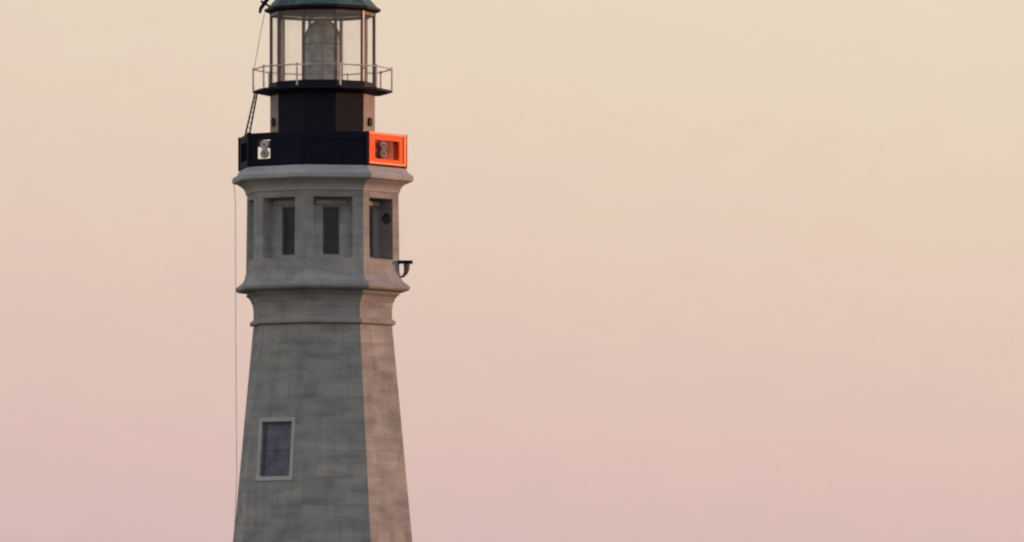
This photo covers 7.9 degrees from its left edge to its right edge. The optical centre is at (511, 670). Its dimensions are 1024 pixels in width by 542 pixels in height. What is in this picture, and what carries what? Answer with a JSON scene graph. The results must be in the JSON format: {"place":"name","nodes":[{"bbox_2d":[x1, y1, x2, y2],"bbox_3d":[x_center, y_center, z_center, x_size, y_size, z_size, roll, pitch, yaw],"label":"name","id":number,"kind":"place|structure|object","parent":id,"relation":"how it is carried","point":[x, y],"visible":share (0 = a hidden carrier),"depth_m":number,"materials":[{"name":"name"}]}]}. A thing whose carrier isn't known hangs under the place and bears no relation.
{"place":"outdoors","nodes":[
{"label":"outdoors","id":0,"kind":"place"},
{"bbox_2d":[232,0,412,541],"bbox_3d":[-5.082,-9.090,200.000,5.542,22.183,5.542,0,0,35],"label":"lighthouse","id":1,"kind":"object","parent":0,"point":[323,286],"visible":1,"depth_m":198.46,"materials":[{"name":"stone"}]},
{"bbox_2d":[255,417,295,480],"bbox_3d":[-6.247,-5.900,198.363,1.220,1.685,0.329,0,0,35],"label":"window","id":2,"kind":"structure","parent":1,"relation":"in","point":[278,439],"depth_m":198.39,"materials":[{"name":"glass"}]},
{"bbox_2d":[274,200,294,254],"bbox_3d":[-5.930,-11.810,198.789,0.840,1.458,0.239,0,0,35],"label":"window","id":3,"kind":"structure","parent":1,"relation":"in","point":[288,212],"depth_m":198.88,"materials":[{"name":"glass"}]},
{"bbox_2d":[315,200,346,254],"bbox_3d":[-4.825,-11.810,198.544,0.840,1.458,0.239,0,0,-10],"label":"window","id":4,"kind":"structure","parent":1,"relation":"in","point":[330,214],"depth_m":198.59,"materials":[{"name":"glass"}]},
{"bbox_2d":[369,201,379,255],"bbox_3d":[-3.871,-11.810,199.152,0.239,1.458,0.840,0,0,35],"label":"window","id":5,"kind":"structure","parent":1,"relation":"in","point":[371,203],"depth_m":199.31,"materials":[{"name":"paint"}]},
{"bbox_2d":[0,0,1023,541],"label":"sky","id":6,"kind":"structure","parent":0,"point":[680,270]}
]}

